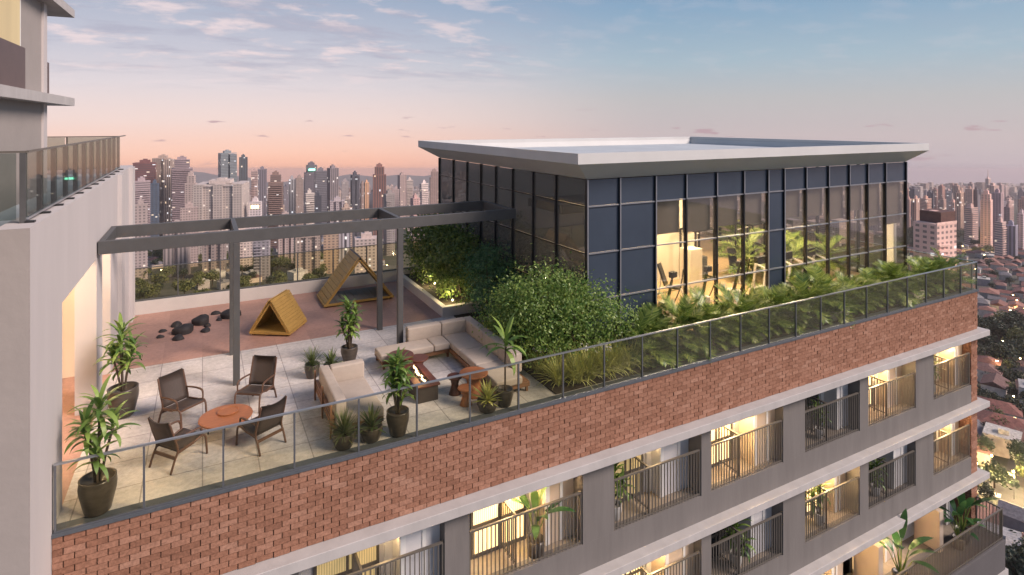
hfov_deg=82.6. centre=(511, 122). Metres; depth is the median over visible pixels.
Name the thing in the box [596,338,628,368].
ornamental grass
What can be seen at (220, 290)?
glass railing
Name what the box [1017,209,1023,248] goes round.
apartment tower
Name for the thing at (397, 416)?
potted dracaena
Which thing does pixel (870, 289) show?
philodendron
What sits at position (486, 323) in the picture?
ornamental grass
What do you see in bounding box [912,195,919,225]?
apartment tower
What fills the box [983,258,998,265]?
house
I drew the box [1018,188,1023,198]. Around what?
apartment tower
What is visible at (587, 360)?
ornamental grass
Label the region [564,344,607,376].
ornamental grass
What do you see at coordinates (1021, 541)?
tree
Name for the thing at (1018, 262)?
house
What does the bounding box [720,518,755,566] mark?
potted dracaena
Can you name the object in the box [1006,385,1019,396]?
tree
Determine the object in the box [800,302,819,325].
philodendron
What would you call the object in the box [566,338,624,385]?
ornamental grass
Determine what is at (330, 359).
potted agave
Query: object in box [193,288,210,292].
tree
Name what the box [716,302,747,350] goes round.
philodendron
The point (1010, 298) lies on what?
house
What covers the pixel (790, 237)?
philodendron
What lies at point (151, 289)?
tree
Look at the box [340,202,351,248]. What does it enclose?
apartment tower
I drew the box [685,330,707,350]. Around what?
philodendron
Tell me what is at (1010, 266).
house
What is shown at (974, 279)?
house
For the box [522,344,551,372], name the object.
ornamental grass
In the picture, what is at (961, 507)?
potted banana plant
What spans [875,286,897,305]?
philodendron
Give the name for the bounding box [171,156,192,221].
apartment tower
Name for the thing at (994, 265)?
house
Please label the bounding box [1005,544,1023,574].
tree
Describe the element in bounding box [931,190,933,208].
apartment tower
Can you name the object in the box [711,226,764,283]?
philodendron
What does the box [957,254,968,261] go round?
house
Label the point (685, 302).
philodendron
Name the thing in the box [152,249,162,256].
tree
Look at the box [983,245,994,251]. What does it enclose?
tree
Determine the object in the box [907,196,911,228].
apartment tower
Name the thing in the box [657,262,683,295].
workout bench
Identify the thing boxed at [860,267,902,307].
philodendron
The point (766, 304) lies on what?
philodendron
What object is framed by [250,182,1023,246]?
distant skyline
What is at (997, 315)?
tree
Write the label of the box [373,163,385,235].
apartment tower
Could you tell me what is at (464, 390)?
stool
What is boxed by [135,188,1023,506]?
ground
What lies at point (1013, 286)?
house
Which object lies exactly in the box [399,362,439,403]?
fire pit
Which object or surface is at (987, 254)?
house
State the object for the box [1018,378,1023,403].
house
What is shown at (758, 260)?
treadmill
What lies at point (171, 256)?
apartment tower
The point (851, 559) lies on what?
window
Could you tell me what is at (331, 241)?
apartment tower
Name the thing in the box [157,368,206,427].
armchair
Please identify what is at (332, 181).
apartment tower
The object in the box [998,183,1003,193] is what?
apartment tower
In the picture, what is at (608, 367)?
ornamental grass
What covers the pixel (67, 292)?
residential tower
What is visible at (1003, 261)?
house
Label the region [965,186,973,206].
apartment tower
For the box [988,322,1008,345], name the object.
tree
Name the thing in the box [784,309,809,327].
philodendron
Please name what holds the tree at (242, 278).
on the ground at (391, 264)
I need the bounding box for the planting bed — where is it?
[454,286,966,393]
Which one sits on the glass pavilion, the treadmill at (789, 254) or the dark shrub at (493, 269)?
the treadmill at (789, 254)
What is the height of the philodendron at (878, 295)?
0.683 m
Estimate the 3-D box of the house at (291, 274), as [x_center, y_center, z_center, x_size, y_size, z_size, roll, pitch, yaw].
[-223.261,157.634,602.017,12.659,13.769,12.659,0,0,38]
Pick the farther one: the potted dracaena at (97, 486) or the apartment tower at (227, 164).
the apartment tower at (227, 164)
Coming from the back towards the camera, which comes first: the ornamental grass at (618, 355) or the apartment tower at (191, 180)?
the apartment tower at (191, 180)
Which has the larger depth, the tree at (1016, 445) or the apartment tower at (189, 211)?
the apartment tower at (189, 211)
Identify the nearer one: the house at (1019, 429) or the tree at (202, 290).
the house at (1019, 429)
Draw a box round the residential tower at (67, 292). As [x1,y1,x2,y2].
[0,0,134,574]
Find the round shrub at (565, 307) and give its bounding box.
[471,243,659,373]
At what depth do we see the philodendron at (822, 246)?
26.22 m
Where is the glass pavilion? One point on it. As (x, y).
(622, 211)
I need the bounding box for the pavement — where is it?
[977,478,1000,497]
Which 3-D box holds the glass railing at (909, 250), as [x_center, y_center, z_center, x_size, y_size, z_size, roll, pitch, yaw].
[15.623,6.226,29.917,0.060,1.148,13.810,0,0,-28]
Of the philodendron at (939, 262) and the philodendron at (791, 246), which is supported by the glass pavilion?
the philodendron at (791, 246)
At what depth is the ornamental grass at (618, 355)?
15.73 m
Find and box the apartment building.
[51,232,1007,574]
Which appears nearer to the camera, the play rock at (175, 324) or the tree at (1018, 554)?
the play rock at (175, 324)
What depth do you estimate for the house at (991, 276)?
595.57 m
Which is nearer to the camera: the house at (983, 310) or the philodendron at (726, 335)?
the philodendron at (726, 335)
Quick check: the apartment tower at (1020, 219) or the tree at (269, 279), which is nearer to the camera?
the tree at (269, 279)
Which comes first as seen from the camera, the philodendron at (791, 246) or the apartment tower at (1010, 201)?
the philodendron at (791, 246)
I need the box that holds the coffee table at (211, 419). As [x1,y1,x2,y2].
[198,404,252,445]
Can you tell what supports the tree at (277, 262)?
on the ground at (391, 264)
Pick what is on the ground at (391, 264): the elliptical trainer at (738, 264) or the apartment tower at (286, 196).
the apartment tower at (286, 196)
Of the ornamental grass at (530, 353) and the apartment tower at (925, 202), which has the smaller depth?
the ornamental grass at (530, 353)
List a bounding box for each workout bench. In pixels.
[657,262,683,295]
[723,248,746,283]
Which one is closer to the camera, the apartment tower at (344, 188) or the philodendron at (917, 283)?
the philodendron at (917, 283)
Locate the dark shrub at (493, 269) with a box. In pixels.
[451,237,527,327]
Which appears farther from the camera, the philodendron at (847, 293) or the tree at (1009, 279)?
the tree at (1009, 279)
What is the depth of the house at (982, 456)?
205.66 m
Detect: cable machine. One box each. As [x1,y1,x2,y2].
[679,227,713,279]
[735,221,764,271]
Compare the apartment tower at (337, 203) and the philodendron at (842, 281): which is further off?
the apartment tower at (337, 203)
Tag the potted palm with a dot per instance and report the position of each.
(506, 396)
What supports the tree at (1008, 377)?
on the ground at (391, 264)
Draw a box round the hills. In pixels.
[47,167,1019,187]
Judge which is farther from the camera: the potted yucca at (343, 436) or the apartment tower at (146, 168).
the apartment tower at (146, 168)
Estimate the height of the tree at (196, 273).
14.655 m
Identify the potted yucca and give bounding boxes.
[294,343,325,378]
[322,406,366,450]
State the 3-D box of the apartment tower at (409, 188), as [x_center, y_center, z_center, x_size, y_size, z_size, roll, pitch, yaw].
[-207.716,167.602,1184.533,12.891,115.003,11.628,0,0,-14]
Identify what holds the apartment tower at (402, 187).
on the ground at (391, 264)
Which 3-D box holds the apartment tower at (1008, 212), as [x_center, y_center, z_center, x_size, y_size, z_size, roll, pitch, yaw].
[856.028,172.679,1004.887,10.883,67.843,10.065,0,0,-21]
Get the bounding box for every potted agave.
[320,346,344,365]
[353,401,387,443]
[472,379,503,413]
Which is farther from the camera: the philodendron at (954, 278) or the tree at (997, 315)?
the tree at (997, 315)
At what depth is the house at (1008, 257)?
733.66 m
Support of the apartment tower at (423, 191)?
on the ground at (391, 264)
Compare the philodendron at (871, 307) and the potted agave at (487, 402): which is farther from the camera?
the philodendron at (871, 307)
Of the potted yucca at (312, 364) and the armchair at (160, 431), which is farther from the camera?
the potted yucca at (312, 364)
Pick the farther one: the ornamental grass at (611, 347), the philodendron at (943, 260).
the philodendron at (943, 260)
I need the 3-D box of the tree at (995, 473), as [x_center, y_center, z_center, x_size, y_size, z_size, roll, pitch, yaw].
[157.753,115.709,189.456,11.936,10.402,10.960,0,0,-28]
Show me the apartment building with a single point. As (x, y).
(707, 452)
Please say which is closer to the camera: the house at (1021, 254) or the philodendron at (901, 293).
the philodendron at (901, 293)
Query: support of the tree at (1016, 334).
on the ground at (391, 264)
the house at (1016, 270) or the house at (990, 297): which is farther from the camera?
the house at (1016, 270)
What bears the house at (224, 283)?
on the ground at (391, 264)
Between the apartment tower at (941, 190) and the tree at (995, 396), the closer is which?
the tree at (995, 396)
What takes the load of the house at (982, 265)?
on the ground at (391, 264)
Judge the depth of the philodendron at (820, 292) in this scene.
20.35 m
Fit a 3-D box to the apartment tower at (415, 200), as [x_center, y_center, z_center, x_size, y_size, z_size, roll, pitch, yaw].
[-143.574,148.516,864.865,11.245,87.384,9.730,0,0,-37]
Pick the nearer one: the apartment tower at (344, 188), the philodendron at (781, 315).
the philodendron at (781, 315)
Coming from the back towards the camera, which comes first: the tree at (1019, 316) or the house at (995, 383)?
the tree at (1019, 316)
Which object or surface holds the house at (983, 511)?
on the ground at (391, 264)
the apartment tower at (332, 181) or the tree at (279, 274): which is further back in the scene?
the apartment tower at (332, 181)
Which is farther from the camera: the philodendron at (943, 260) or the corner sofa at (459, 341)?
the philodendron at (943, 260)
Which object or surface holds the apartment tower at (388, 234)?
on the ground at (391, 264)
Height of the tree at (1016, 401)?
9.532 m
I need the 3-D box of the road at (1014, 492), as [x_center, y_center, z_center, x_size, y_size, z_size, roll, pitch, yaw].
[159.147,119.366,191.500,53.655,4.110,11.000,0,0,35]
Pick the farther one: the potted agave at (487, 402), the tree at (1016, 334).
the tree at (1016, 334)
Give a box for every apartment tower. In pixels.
[133,159,155,182]
[135,176,150,236]
[135,197,147,278]
[150,179,158,236]
[152,154,174,235]
[163,220,190,276]
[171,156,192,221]
[180,202,197,266]
[185,171,196,202]
[193,177,249,263]
[202,230,226,272]
[218,150,236,181]
[228,228,251,271]
[239,154,247,180]
[248,196,261,251]
[251,167,257,200]
[253,240,269,279]
[258,166,266,227]
[268,170,282,247]
[277,211,293,262]
[283,184,288,211]
[289,175,294,225]
[295,175,303,224]
[295,236,319,273]
[304,161,316,192]
[304,188,314,224]
[314,191,321,249]
[315,167,326,236]
[324,234,338,273]
[327,164,338,222]
[330,196,344,222]
[339,233,349,262]
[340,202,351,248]
[341,178,348,199]
[344,196,349,206]
[350,171,359,246]
[354,231,376,273]
[360,181,363,219]
[364,179,368,219]
[369,192,372,219]
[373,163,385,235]
[383,189,394,255]
[393,186,398,240]
[398,172,405,228]
[406,177,412,230]
[410,193,419,249]
[419,180,427,235]
[430,168,437,213]
[900,192,903,217]
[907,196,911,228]
[909,186,919,198]
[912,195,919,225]
[913,208,956,280]
[920,195,931,209]
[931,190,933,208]
[932,187,937,208]
[938,184,944,208]
[940,197,945,209]
[946,191,953,209]
[948,199,954,210]
[952,183,959,199]
[955,190,963,229]
[964,203,978,246]
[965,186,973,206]
[968,182,973,188]
[974,187,978,226]
[979,195,979,226]
[980,189,992,248]
[985,176,990,188]
[986,183,998,193]
[991,188,1003,245]
[995,217,1006,256]
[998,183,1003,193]
[1004,185,1007,198]
[1004,198,1013,206]
[1004,203,1013,224]
[1006,220,1017,258]
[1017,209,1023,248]
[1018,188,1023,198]
[1018,197,1023,212]
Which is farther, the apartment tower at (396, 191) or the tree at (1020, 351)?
the apartment tower at (396, 191)
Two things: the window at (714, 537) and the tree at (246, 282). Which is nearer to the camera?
the window at (714, 537)
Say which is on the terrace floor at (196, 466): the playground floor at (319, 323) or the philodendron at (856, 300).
the playground floor at (319, 323)
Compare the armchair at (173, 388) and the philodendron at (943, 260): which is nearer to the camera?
the armchair at (173, 388)
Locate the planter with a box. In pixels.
[403,272,487,317]
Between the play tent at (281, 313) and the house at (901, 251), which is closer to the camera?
the play tent at (281, 313)
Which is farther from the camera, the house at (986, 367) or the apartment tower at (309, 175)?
the apartment tower at (309, 175)
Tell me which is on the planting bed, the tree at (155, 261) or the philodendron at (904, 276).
the philodendron at (904, 276)
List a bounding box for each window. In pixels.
[0,0,20,45]
[313,545,378,574]
[470,494,525,559]
[615,454,642,501]
[623,566,642,574]
[711,424,731,466]
[711,527,728,560]
[805,394,818,431]
[805,488,816,515]
[850,557,852,572]
[869,375,872,405]
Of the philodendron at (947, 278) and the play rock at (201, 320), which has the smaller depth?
the play rock at (201, 320)
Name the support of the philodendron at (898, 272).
on the planting bed
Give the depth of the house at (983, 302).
453.98 m
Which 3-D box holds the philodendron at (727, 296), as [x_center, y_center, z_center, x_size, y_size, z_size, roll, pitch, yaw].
[7.077,6.085,18.708,1.927,2.113,2.135,0,0,-26]
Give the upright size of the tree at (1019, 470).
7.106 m
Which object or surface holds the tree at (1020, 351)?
on the ground at (391, 264)
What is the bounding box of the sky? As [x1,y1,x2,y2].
[47,0,1023,184]
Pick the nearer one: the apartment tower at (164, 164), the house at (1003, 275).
the house at (1003, 275)
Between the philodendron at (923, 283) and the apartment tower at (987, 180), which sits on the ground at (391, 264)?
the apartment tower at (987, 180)
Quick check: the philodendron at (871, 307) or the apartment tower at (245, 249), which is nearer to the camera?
the philodendron at (871, 307)
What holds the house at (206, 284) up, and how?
on the ground at (391, 264)
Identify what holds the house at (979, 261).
on the ground at (391, 264)
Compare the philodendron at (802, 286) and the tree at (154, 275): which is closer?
the philodendron at (802, 286)
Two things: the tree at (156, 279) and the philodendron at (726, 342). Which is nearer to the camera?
the philodendron at (726, 342)
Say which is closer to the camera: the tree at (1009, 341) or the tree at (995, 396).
the tree at (995, 396)
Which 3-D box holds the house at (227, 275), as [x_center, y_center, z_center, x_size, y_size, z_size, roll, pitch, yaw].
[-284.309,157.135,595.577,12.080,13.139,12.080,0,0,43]
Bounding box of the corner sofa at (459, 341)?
[375,316,529,393]
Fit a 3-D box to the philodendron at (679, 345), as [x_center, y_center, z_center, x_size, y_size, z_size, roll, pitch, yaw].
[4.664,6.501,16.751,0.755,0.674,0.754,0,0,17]
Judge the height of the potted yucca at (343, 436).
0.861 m
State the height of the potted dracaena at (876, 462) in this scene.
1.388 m
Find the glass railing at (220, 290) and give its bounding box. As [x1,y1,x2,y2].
[135,242,418,301]
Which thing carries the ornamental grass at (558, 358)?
on the planting bed
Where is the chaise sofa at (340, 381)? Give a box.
[314,359,383,439]
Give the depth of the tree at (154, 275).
546.30 m
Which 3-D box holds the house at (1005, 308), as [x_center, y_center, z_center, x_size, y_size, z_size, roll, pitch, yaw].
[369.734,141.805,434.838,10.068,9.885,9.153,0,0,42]
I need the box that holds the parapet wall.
[135,266,443,314]
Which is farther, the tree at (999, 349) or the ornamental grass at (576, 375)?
the tree at (999, 349)
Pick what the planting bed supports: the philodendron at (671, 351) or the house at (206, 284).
the philodendron at (671, 351)
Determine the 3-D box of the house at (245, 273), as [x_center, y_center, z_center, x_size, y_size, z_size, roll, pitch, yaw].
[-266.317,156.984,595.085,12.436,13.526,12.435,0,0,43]
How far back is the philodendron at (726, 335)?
17.71 m
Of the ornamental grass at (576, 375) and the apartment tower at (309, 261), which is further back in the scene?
the apartment tower at (309, 261)
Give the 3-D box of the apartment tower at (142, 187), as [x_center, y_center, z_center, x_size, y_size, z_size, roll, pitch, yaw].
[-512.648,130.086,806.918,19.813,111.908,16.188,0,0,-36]
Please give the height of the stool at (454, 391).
0.450 m
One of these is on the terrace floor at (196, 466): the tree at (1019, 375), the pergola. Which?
the pergola
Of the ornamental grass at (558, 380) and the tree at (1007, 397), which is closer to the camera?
the ornamental grass at (558, 380)
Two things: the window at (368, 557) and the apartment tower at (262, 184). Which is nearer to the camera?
the window at (368, 557)
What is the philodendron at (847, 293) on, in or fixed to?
on the planting bed
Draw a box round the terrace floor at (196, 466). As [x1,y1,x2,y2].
[57,316,619,523]
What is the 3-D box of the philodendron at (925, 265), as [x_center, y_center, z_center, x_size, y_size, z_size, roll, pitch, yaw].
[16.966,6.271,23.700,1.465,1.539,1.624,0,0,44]
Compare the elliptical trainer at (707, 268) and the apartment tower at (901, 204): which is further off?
the apartment tower at (901, 204)
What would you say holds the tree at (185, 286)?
on the ground at (391, 264)
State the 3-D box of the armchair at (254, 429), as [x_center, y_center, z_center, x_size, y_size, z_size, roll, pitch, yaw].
[-5.284,6.296,12.332,0.912,1.022,0.687,0,0,32]
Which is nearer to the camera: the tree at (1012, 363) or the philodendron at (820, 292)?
the philodendron at (820, 292)
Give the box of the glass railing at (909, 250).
[712,214,973,288]
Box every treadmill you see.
[749,255,764,291]
[786,251,822,293]
[801,247,836,282]
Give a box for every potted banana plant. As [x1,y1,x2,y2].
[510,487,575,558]
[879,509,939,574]
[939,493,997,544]
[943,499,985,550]
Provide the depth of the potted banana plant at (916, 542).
20.59 m
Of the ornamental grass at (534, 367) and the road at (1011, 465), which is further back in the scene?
the road at (1011, 465)
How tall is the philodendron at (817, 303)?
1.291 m
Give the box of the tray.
[217,406,238,415]
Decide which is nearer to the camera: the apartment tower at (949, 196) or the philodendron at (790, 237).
the philodendron at (790, 237)
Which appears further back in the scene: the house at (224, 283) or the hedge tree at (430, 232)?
the house at (224, 283)
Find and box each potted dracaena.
[59,374,140,517]
[93,313,147,419]
[332,295,365,360]
[378,347,416,437]
[614,462,635,521]
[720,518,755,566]
[805,483,830,525]
[809,396,831,438]
[869,458,887,496]
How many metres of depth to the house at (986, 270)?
629.06 m
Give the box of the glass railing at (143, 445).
[53,261,976,533]
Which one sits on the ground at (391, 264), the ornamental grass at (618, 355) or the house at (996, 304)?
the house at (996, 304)
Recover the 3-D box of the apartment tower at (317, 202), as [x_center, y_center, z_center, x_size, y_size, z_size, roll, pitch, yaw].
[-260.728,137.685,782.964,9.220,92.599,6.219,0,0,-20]
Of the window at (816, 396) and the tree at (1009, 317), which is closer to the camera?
the window at (816, 396)
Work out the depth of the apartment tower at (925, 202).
1202.58 m
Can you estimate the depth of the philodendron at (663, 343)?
16.55 m
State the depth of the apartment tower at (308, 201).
800.51 m
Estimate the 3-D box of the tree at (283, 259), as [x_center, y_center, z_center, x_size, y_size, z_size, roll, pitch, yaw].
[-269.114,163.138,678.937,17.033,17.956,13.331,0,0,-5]
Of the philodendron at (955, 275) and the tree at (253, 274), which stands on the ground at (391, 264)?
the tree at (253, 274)
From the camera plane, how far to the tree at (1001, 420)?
225.30 m
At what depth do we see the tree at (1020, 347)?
318.12 m
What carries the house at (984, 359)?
on the ground at (391, 264)
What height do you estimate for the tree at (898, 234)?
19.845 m
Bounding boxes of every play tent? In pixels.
[249,289,306,335]
[317,248,393,307]
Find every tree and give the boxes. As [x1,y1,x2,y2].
[135,278,148,288]
[135,287,145,298]
[140,283,161,297]
[142,268,153,276]
[149,259,158,264]
[150,271,169,283]
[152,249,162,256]
[153,275,164,282]
[160,265,175,275]
[171,278,195,293]
[179,268,187,278]
[190,274,204,289]
[192,270,204,278]
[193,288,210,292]
[201,269,219,285]
[240,264,252,271]
[240,275,252,281]
[240,279,252,286]
[247,271,256,277]
[264,276,274,283]
[270,259,283,269]
[272,269,287,281]
[275,277,284,281]
[277,255,288,267]
[283,261,290,269]
[288,263,294,270]
[302,271,316,279]
[311,266,326,277]
[320,263,327,271]
[393,213,459,282]
[408,213,473,291]
[421,223,490,307]
[896,230,908,237]
[899,238,909,247]
[969,239,976,244]
[977,319,992,344]
[977,335,994,354]
[977,343,984,355]
[977,387,993,398]
[977,433,995,451]
[977,459,1019,489]
[977,482,996,497]
[982,341,1023,364]
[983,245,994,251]
[984,317,1002,324]
[987,282,995,288]
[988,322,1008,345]
[988,391,1002,400]
[989,269,998,276]
[990,311,1006,323]
[990,348,1017,359]
[990,408,1004,414]
[990,415,1008,424]
[995,365,1008,376]
[998,312,1018,324]
[1000,337,1023,347]
[1001,326,1023,342]
[1001,358,1019,368]
[1002,372,1016,381]
[1002,395,1013,401]
[1003,336,1023,356]
[1004,277,1015,285]
[1004,397,1023,414]
[1005,438,1023,463]
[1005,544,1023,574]
[1005,546,1017,574]
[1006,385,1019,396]
[1007,320,1023,331]
[1007,369,1023,381]
[1008,310,1023,320]
[1009,448,1023,467]
[1010,547,1023,574]
[1011,321,1023,328]
[1011,348,1023,357]
[1011,540,1023,549]
[1014,466,1023,477]
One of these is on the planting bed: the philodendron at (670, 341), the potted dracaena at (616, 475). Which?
the philodendron at (670, 341)
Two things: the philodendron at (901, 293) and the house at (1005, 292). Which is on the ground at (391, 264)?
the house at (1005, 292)
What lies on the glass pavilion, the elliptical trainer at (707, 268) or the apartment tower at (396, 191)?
the elliptical trainer at (707, 268)
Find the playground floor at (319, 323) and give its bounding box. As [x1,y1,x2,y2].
[111,281,440,371]
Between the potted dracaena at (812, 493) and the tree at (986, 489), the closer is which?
the potted dracaena at (812, 493)
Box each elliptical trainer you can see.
[658,269,683,320]
[693,264,727,305]
[725,259,749,304]
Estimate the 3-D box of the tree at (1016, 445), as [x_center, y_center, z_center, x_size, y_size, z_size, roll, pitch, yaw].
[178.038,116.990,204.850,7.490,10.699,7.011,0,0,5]
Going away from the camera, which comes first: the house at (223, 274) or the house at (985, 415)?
the house at (985, 415)
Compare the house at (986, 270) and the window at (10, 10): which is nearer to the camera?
the window at (10, 10)
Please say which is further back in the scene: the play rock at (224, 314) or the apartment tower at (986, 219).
the apartment tower at (986, 219)
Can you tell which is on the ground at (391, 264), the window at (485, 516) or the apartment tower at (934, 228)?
the apartment tower at (934, 228)
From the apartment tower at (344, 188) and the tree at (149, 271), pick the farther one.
the apartment tower at (344, 188)
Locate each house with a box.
[148,257,158,263]
[148,261,162,268]
[194,278,209,289]
[208,268,225,280]
[217,279,228,289]
[225,271,241,278]
[242,269,258,275]
[243,274,261,282]
[287,268,304,280]
[896,259,907,265]
[897,247,910,253]
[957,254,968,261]
[959,283,975,288]
[962,247,970,253]
[963,276,975,284]
[965,251,974,257]
[968,266,981,274]
[973,250,989,257]
[974,259,985,265]
[977,263,987,269]
[977,276,989,285]
[977,298,989,310]
[977,355,1001,365]
[977,363,1003,381]
[977,395,1022,418]
[977,410,1023,428]
[977,419,983,435]
[977,437,992,465]
[977,497,998,524]
[977,521,1021,549]
[978,287,999,298]
[978,306,996,316]
[979,373,1009,396]
[981,252,993,259]
[982,268,993,273]
[982,273,996,280]
[982,422,1021,459]
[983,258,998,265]
[987,295,1006,302]
[990,262,1003,269]
[990,299,1007,310]
[993,279,1006,283]
[993,281,1006,289]
[996,259,1009,266]
[996,267,1008,272]
[997,289,1014,296]
[997,499,1023,532]
[999,272,1011,279]
[999,306,1014,312]
[1000,295,1019,302]
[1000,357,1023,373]
[1003,255,1013,261]
[1005,263,1017,270]
[1008,300,1023,306]
[1011,259,1021,265]
[1011,284,1021,290]
[1012,268,1023,274]
[1013,287,1023,298]
[1013,309,1023,316]
[1014,427,1023,441]
[1016,273,1023,279]
[1018,251,1023,257]
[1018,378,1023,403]
[1019,277,1023,284]
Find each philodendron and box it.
[605,306,674,370]
[615,301,685,371]
[635,321,681,349]
[636,335,664,369]
[644,306,705,361]
[649,338,668,363]
[656,289,716,363]
[664,337,687,357]
[675,304,728,353]
[681,331,699,355]
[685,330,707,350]
[686,285,738,345]
[703,324,727,352]
[706,302,742,352]
[708,281,767,343]
[709,223,760,258]
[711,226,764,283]
[715,324,738,347]
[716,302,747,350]
[717,285,775,340]
[727,323,746,342]
[737,282,794,340]
[737,315,762,343]
[738,298,774,334]
[746,315,767,341]
[754,283,804,334]
[757,314,779,336]
[759,237,815,281]
[760,230,818,266]
[764,285,818,327]
[767,309,790,333]
[771,283,819,321]
[778,271,836,330]
[781,310,801,330]
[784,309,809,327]
[793,263,858,328]
[797,273,848,317]
[798,295,824,320]
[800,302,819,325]
[807,233,858,275]
[811,302,829,322]
[822,299,840,321]
[826,280,852,314]
[827,276,864,311]
[833,272,869,312]
[836,298,856,315]
[845,295,864,314]
[846,275,879,312]
[851,294,872,312]
[852,267,894,308]
[852,274,890,311]
[859,292,879,310]
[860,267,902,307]
[867,290,884,307]
[869,259,917,309]
[873,261,922,303]
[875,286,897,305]
[880,270,918,291]
[888,286,902,303]
[894,282,911,301]
[896,266,924,289]
[901,283,918,298]
[903,256,948,298]
[904,267,931,290]
[905,281,924,298]
[910,256,950,288]
[911,278,933,296]
[912,257,953,287]
[915,254,956,287]
[927,274,947,292]
[931,247,976,292]
[934,273,955,292]
[946,273,959,289]
[948,273,964,288]
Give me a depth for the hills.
11329.68 m
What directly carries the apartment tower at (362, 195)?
on the ground at (391, 264)
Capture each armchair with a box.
[148,417,207,474]
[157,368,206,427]
[234,355,276,413]
[236,395,286,456]
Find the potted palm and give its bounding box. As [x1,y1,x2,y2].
[480,311,527,407]
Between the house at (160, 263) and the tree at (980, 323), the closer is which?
the tree at (980, 323)
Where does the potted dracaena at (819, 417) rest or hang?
on the apartment building
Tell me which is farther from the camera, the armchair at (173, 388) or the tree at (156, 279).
the tree at (156, 279)
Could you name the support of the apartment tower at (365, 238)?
on the ground at (391, 264)
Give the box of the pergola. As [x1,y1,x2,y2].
[98,200,515,385]
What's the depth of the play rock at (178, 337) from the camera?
18.22 m
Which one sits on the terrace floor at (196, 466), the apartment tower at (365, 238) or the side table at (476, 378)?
the side table at (476, 378)
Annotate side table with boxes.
[387,350,413,371]
[408,354,427,363]
[459,366,487,398]
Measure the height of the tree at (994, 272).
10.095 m
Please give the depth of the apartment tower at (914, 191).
1402.40 m
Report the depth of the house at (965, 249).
819.99 m
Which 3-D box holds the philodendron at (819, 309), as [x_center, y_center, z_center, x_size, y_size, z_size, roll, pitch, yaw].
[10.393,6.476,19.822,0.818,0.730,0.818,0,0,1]
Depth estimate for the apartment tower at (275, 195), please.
899.97 m
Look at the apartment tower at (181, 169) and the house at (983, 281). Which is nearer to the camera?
the house at (983, 281)
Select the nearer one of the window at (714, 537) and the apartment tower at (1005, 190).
the window at (714, 537)
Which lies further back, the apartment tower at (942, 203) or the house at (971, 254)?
the apartment tower at (942, 203)
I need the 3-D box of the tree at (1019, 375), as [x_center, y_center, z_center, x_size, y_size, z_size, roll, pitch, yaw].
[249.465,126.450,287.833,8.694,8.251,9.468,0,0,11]
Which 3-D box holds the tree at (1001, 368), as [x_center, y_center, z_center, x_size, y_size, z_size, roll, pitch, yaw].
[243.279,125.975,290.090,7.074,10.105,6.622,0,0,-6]
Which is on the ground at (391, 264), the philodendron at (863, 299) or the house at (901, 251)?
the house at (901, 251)
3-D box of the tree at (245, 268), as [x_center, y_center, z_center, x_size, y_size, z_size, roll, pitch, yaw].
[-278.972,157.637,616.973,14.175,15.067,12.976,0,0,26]
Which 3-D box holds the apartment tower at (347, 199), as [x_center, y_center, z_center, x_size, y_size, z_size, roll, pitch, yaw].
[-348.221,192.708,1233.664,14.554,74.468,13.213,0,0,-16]
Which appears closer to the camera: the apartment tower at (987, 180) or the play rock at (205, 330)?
the play rock at (205, 330)
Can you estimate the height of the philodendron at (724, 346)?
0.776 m
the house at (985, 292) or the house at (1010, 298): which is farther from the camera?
the house at (985, 292)
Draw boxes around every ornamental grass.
[478,316,495,329]
[515,343,543,363]
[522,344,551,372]
[533,349,580,386]
[535,347,581,379]
[546,347,602,386]
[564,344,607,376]
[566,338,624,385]
[567,343,612,374]
[574,335,633,379]
[590,331,643,374]
[594,340,632,376]
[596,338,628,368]
[608,336,653,372]
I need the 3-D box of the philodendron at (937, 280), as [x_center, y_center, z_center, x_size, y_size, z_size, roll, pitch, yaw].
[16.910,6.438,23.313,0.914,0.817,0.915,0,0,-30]
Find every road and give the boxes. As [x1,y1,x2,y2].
[977,479,1023,498]
[1000,415,1023,533]
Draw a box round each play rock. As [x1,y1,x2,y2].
[171,321,181,327]
[171,323,193,334]
[172,334,183,340]
[191,314,208,325]
[200,327,209,332]
[211,311,220,314]
[220,309,240,318]
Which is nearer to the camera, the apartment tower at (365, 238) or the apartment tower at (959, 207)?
the apartment tower at (365, 238)
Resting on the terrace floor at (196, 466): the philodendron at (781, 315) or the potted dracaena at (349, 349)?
the potted dracaena at (349, 349)
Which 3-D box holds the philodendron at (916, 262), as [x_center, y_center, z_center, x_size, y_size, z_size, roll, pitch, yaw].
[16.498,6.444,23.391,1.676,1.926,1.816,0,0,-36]
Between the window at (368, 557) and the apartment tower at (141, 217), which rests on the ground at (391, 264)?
the apartment tower at (141, 217)
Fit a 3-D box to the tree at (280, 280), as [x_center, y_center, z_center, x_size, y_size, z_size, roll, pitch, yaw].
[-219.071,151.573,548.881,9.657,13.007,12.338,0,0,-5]
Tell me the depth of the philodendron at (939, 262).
23.88 m
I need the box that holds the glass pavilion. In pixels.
[418,136,928,353]
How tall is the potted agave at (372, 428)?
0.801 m
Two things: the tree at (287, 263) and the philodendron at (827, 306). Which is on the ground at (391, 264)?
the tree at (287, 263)
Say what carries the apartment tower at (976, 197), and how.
on the ground at (391, 264)
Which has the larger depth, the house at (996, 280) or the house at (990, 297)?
the house at (996, 280)
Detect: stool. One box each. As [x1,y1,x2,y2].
[447,372,461,395]
[458,383,473,407]
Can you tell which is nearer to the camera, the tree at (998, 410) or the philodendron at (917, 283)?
the philodendron at (917, 283)
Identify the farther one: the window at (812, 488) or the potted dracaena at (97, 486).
the window at (812, 488)
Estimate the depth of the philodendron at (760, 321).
18.24 m
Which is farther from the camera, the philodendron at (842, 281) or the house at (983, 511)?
the house at (983, 511)

